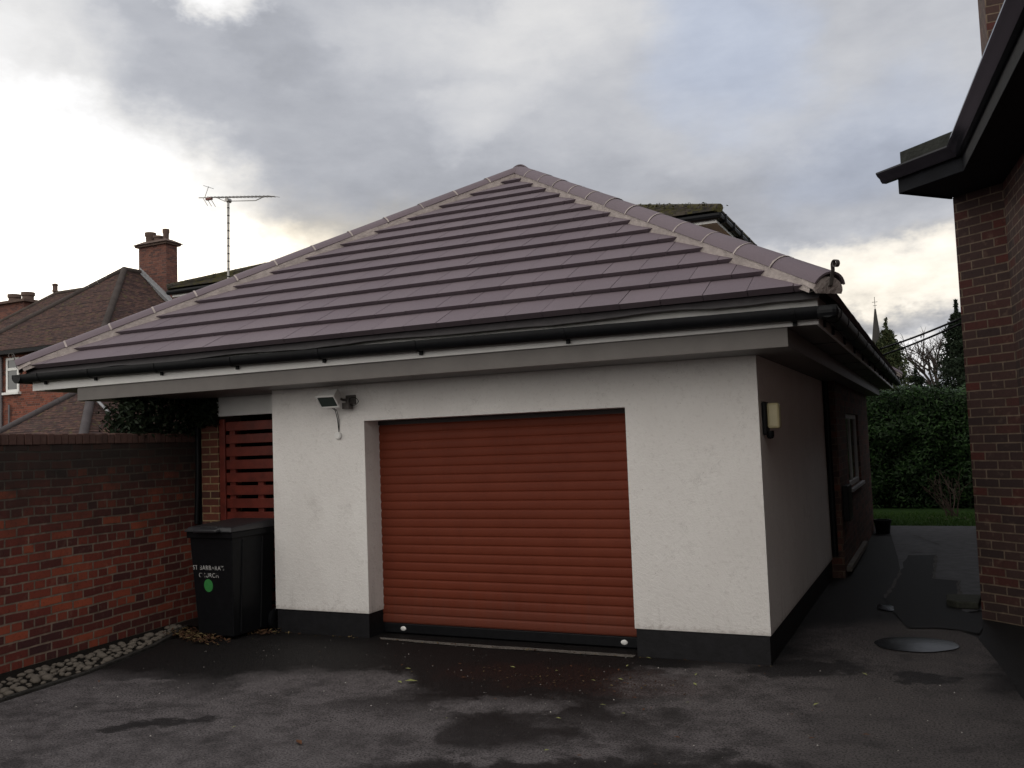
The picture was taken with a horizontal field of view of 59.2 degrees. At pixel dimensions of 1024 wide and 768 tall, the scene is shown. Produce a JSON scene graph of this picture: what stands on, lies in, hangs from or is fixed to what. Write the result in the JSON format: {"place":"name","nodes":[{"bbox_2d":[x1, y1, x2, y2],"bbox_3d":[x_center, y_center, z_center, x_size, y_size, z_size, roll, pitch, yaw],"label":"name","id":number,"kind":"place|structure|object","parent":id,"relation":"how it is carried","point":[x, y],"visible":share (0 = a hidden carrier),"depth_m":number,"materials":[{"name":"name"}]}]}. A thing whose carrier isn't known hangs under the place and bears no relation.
{"place":"outdoors","nodes":[
{"label":"outdoors","id":0,"kind":"place"},
{"bbox_2d":[0,228,188,433],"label":"neighbour house","id":1,"kind":"structure","parent":0,"point":[29,324],"depth_m":31.51,"materials":[{"name":"red brick"}]},
{"bbox_2d":[2,357,20,394],"bbox_3d":[-17.318,-0.274,31.181,0.840,1.290,0.136,-4,-4,25],"label":"window","id":2,"kind":"structure","parent":1,"relation":"in","point":[12,388],"depth_m":31.23,"materials":[{"name":"white paint"}]},
{"bbox_2d":[184,626,198,635],"bbox_3d":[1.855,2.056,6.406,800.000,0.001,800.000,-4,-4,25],"label":"ground","id":3,"kind":"structure","parent":0,"point":[197,627],"depth_m":8.90,"materials":[{"name":"brown soil"}]},
{"bbox_2d":[871,317,921,400],"bbox_3d":[11.972,0.481,28.262,3.466,5.247,3.294,1,-5,-35],"label":"conifer","id":4,"kind":"object","parent":3,"relation":"on","point":[887,338],"visible":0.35,"depth_m":28.14,"materials":[{"name":"green plant"}]},
{"bbox_2d":[908,368,927,397],"bbox_3d":[13.928,1.326,31.175,2.268,3.798,1.961,-1,-4,-10],"label":"conifer","id":5,"kind":"object","parent":3,"relation":"on","point":[918,379],"visible":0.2,"depth_m":31.07,"materials":[{"name":"green plant"}]},
{"bbox_2d":[898,328,945,386],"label":"bare tree","id":6,"kind":"object","parent":3,"relation":"on","point":[922,357],"visible":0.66,"depth_m":40.62,"materials":[{"name":"brown plant"}]},
{"bbox_2d":[924,299,965,397],"bbox_3d":[14.636,0.130,29.322,3.620,5.887,3.886,-4,-4,25],"label":"conifer","id":7,"kind":"object","parent":3,"relation":"on","point":[952,369],"visible":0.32,"depth_m":29.16,"materials":[{"name":"green plant"}]},
{"bbox_2d":[876,0,1023,625],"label":"house","id":8,"kind":"structure","parent":3,"relation":"on","point":[971,163],"depth_m":7.52,"materials":[{"name":"brick"}]},
{"bbox_2d":[880,317,960,349],"bbox_3d":[4.102,-0.482,9.153,0.021,0.068,2.468,-3,-4,7],"label":"cable","id":9,"kind":"object","parent":8,"relation":"attached to","point":[941,326],"visible":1,"depth_m":8.93,"materials":[{"name":"black plastic"}]},
{"bbox_2d":[883,322,961,355],"bbox_3d":[4.210,-0.430,9.376,0.021,0.061,2.947,-3,-4,10],"label":"cable","id":10,"kind":"object","parent":8,"relation":"attached to","point":[938,333],"visible":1,"depth_m":9.06,"materials":[{"name":"black plastic"}]},
{"bbox_2d":[161,202,756,297],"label":"house","id":11,"kind":"structure","parent":0,"point":[714,217],"depth_m":21.91,"materials":[{"name":"brown brick"}]},
{"bbox_2d":[199,185,275,278],"bbox_3d":[-7.604,-3.557,24.974,2.764,4.225,0.400,-4,-4,25],"label":"tv aerial","id":12,"kind":"object","parent":11,"relation":"attached to","point":[227,200],"visible":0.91,"depth_m":25.12,"materials":[{"name":"metal"}]},
{"bbox_2d":[0,0,981,386],"label":"sky","id":13,"kind":"structure","parent":0,"point":[116,116],"materials":[{"name":"grey"}]},
{"bbox_2d":[0,526,1023,767],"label":"driveway","id":14,"kind":"structure","parent":0,"point":[845,625],"depth_m":5.68,"materials":[{"name":"grey asphalt"}]},
{"bbox_2d":[0,624,182,692],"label":"gravel bed","id":15,"kind":"object","parent":14,"relation":"on","point":[16,672],"visible":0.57,"depth_m":7.39,"materials":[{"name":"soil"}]},
{"bbox_2d":[0,687,10,693],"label":"cobblestone","id":16,"kind":"object","parent":15,"relation":"on","point":[3,690],"visible":0.69,"depth_m":6.41,"materials":[{"name":"grey stone"}]},
{"bbox_2d":[3,690,13,695],"bbox_3d":[-3.556,2.186,6.362,0.081,0.042,0.060,-2,-4,-4],"label":"cobblestone","id":17,"kind":"object","parent":15,"relation":"on","point":[9,692],"visible":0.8,"depth_m":6.34,"materials":[{"name":"grey stone"}]},
{"bbox_2d":[14,686,27,691],"bbox_3d":[-3.511,2.187,6.448,0.090,0.052,0.074,-1,-4,-21],"label":"cobblestone","id":18,"kind":"object","parent":15,"relation":"on","point":[19,688],"visible":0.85,"depth_m":6.43,"materials":[{"name":"grey stone"}]},
{"bbox_2d":[17,673,25,676],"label":"cobblestone","id":19,"kind":"object","parent":15,"relation":"on","point":[21,675],"visible":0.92,"depth_m":6.88,"materials":[{"name":"grey stone"}]},
{"bbox_2d":[24,669,33,673],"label":"cobblestone","id":20,"kind":"object","parent":15,"relation":"on","point":[28,671],"visible":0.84,"depth_m":6.98,"materials":[{"name":"beige stone"}]},
{"bbox_2d":[29,677,40,683],"bbox_3d":[-3.540,2.205,6.691,0.091,0.050,0.076,-4,-4,23],"label":"cobblestone","id":21,"kind":"object","parent":15,"relation":"on","point":[36,680],"visible":1,"depth_m":6.67,"materials":[{"name":"grey stone"}]},
{"bbox_2d":[31,674,41,677],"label":"cobblestone","id":22,"kind":"object","parent":15,"relation":"on","point":[36,675],"visible":0.6,"depth_m":6.78,"materials":[{"name":"grey stone"}]},
{"bbox_2d":[41,666,51,671],"bbox_3d":[-3.635,2.231,7.044,0.075,0.050,0.092,2,-5,-45],"label":"cobblestone","id":23,"kind":"object","parent":15,"relation":"on","point":[47,668],"visible":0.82,"depth_m":7.02,"materials":[{"name":"beige stone"}]},
{"bbox_2d":[41,674,53,680],"bbox_3d":[-3.501,2.208,6.787,0.101,0.051,0.072,6,1,10],"label":"cobblestone","id":24,"kind":"object","parent":15,"relation":"on","point":[45,677],"visible":0.97,"depth_m":6.76,"materials":[{"name":"grey stone"}]},
{"bbox_2d":[56,662,63,666],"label":"cobblestone","id":25,"kind":"object","parent":15,"relation":"on","point":[59,664],"visible":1,"depth_m":7.18,"materials":[{"name":"beige stone"}]},
{"bbox_2d":[66,667,73,671],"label":"cobblestone","id":26,"kind":"object","parent":15,"relation":"on","point":[68,669],"visible":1,"depth_m":7.01,"materials":[{"name":"beige stone"}]},
{"bbox_2d":[82,665,91,670],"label":"cobblestone","id":27,"kind":"object","parent":15,"relation":"on","point":[87,667],"visible":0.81,"depth_m":7.02,"materials":[{"name":"beige stone"}]},
{"bbox_2d":[85,654,92,658],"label":"cobblestone","id":28,"kind":"object","parent":15,"relation":"on","point":[89,656],"visible":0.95,"depth_m":7.43,"materials":[{"name":"beige stone"}]},
{"bbox_2d":[96,652,107,657],"bbox_3d":[-3.395,2.251,7.462,0.086,0.051,0.082,0,-4,-29],"label":"cobblestone","id":29,"kind":"object","parent":15,"relation":"on","point":[101,655],"visible":0.84,"depth_m":7.44,"materials":[{"name":"beige stone"}]},
{"bbox_2d":[102,657,114,661],"bbox_3d":[-3.271,2.233,7.300,0.101,0.051,0.072,-10,-8,-33],"label":"cobblestone","id":30,"kind":"object","parent":15,"relation":"on","point":[106,659],"visible":0.82,"depth_m":7.28,"materials":[{"name":"beige stone"}]},
{"bbox_2d":[111,648,121,652],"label":"cobblestone","id":31,"kind":"object","parent":15,"relation":"on","point":[115,650],"visible":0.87,"depth_m":7.63,"materials":[{"name":"beige stone"}]},
{"bbox_2d":[127,641,136,645],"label":"cobblestone","id":32,"kind":"object","parent":15,"relation":"on","point":[131,643],"visible":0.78,"depth_m":7.89,"materials":[{"name":"grey stone"}]},
{"bbox_2d":[141,636,149,640],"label":"cobblestone","id":33,"kind":"object","parent":15,"relation":"on","point":[143,638],"visible":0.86,"depth_m":8.07,"materials":[{"name":"grey stone"}]},
{"bbox_2d":[144,632,154,637],"bbox_3d":[-3.313,2.297,8.234,0.092,0.050,0.075,-2,-4,-6],"label":"cobblestone","id":34,"kind":"object","parent":15,"relation":"on","point":[150,634],"visible":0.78,"depth_m":8.21,"materials":[{"name":"grey stone"}]},
{"bbox_2d":[0,625,188,702],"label":"edging kerb","id":35,"kind":"structure","parent":14,"relation":"on","point":[80,674],"depth_m":6.98,"materials":[{"name":"grey concrete"}]},
{"bbox_2d":[0,399,241,673],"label":"garden wall","id":36,"kind":"structure","parent":14,"relation":"on","point":[95,546],"depth_m":8.00,"materials":[{"name":"brick"}]},
{"bbox_2d":[93,397,261,437],"bbox_3d":[-3.419,0.333,9.289,0.916,0.474,1.888,-4,-4,25],"label":"ivy","id":37,"kind":"object","parent":36,"relation":"on","point":[202,412],"visible":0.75,"depth_m":8.90,"materials":[{"name":"green plant"}]},
{"bbox_2d":[219,419,275,608],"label":"slatted gate","id":38,"kind":"structure","parent":36,"relation":"attached to","point":[234,489],"depth_m":9.07,"materials":[{"name":"red wood"}]},
{"bbox_2d":[184,518,277,636],"bbox_3d":[-2.568,1.779,8.317,0.564,1.029,0.743,-4,-4,25],"label":"wheelie bin","id":39,"kind":"object","parent":14,"relation":"on","point":[232,560],"visible":0.98,"depth_m":8.12,"materials":[{"name":"black plastic"}]},
{"bbox_2d":[8,164,902,665],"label":"garage","id":40,"kind":"structure","parent":14,"relation":"on","point":[550,422],"depth_m":7.61,"materials":[{"name":"white paint"}]},
{"bbox_2d":[315,389,358,438],"bbox_3d":[-1.569,0.268,7.965,0.386,0.441,0.259,-4,-4,25],"label":"security light","id":41,"kind":"object","parent":40,"relation":"attached to","point":[331,398],"visible":1,"depth_m":7.94,"materials":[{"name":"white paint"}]},
{"bbox_2d":[379,408,636,647],"bbox_3d":[-0.088,1.147,7.622,2.474,1.991,0.049,-4,-4,25],"label":"roller door","id":42,"kind":"structure","parent":40,"relation":"in","point":[506,529],"depth_m":7.59,"materials":[{"name":"red metal"}]},
{"bbox_2d":[761,402,781,438],"bbox_3d":[1.919,0.267,6.653,0.125,0.275,0.125,-4,-4,25],"label":"wall lamp","id":43,"kind":"object","parent":40,"relation":"attached to","point":[771,415],"visible":1,"depth_m":6.61,"materials":[{"name":"beige plastic"}]},
{"bbox_2d":[845,414,864,491],"bbox_3d":[4.602,0.898,12.138,0.100,0.985,2.000,-4,-4,25],"label":"window","id":44,"kind":"structure","parent":40,"relation":"in","point":[850,419],"depth_m":12.40,"materials":[{"name":"plastic"}]},
{"bbox_2d":[163,626,759,702],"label":"leaf litter","id":45,"kind":"object","parent":14,"relation":"on","point":[188,633],"visible":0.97,"depth_m":8.02,"materials":[{"name":"brown plant"}]},
{"bbox_2d":[0,643,962,763],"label":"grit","id":46,"kind":"object","parent":14,"relation":"on","point":[475,708],"visible":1,"depth_m":5.78,"materials":[{"name":"grey gravel"}]},
{"bbox_2d":[377,637,632,656],"bbox_3d":[-0.139,2.135,7.330,2.329,0.001,0.107,-4,-4,25],"label":"threshold","id":47,"kind":"object","parent":14,"relation":"on","point":[538,649],"visible":1,"depth_m":7.27,"materials":[{"name":"metal"}]},
{"bbox_2d":[873,519,891,533],"bbox_3d":[5.898,2.275,14.338,0.270,0.240,0.270,-4,-4,25],"label":"plant pot","id":48,"kind":"object","parent":14,"relation":"on","point":[882,526],"visible":0.95,"depth_m":14.24,"materials":[{"name":"black plastic"}]},
{"bbox_2d":[877,604,893,610],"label":"puddle","id":49,"kind":"object","parent":14,"relation":"on","point":[886,607],"visible":1,"depth_m":8.30,"materials":[{"name":"black liquid"}]},
{"bbox_2d":[874,637,958,651],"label":"puddle","id":50,"kind":"object","parent":14,"relation":"on","point":[917,644],"visible":1,"depth_m":6.82,"materials":[{"name":"black liquid"}]},
{"bbox_2d":[872,297,881,390],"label":"church spire","id":51,"kind":"structure","parent":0,"point":[875,334],"depth_m":155.00,"materials":[{"name":"stone"}]},
{"bbox_2d":[873,508,975,525],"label":"lawn","id":52,"kind":"structure","parent":0,"point":[915,510],"depth_m":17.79,"materials":[{"name":"green plant"}]},
{"bbox_2d":[866,382,974,508],"bbox_3d":[8.617,1.235,18.363,6.707,2.686,2.001,-4,-4,25],"label":"hedge","id":53,"kind":"object","parent":52,"relation":"on","point":[914,443],"visible":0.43,"depth_m":18.24,"materials":[{"name":"green plant"}]},
{"bbox_2d":[921,470,970,516],"bbox_3d":[8.025,2.034,16.770,0.703,0.901,0.970,-2,-4,1],"label":"bare shrub","id":54,"kind":"object","parent":52,"relation":"on","point":[948,506],"visible":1,"depth_m":16.70,"materials":[{"name":"brown plant"}]},
{"bbox_2d":[890,526,981,611],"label":"path","id":55,"kind":"structure","parent":0,"point":[954,550],"depth_m":12.20,"materials":[{"name":"grey concrete"}]},
{"bbox_2d":[884,535,974,633],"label":"path joints","id":56,"kind":"object","parent":55,"relation":"on","point":[894,583],"visible":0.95,"depth_m":9.57,"materials":[{"name":"grey concrete"}]},
{"bbox_2d":[884,555,980,632],"bbox_3d":[4.308,2.110,9.518,0.742,0.001,4.843,-4,-4,21],"label":"road patch","id":57,"kind":"object","parent":55,"relation":"on","point":[916,596],"visible":0.96,"depth_m":8.64,"materials":[{"name":"grey asphalt"}]},
{"bbox_2d":[932,610,1023,699],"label":"pavement","id":58,"kind":"structure","parent":0,"point":[1002,643],"depth_m":6.82,"materials":[{"name":"grey asphalt"}]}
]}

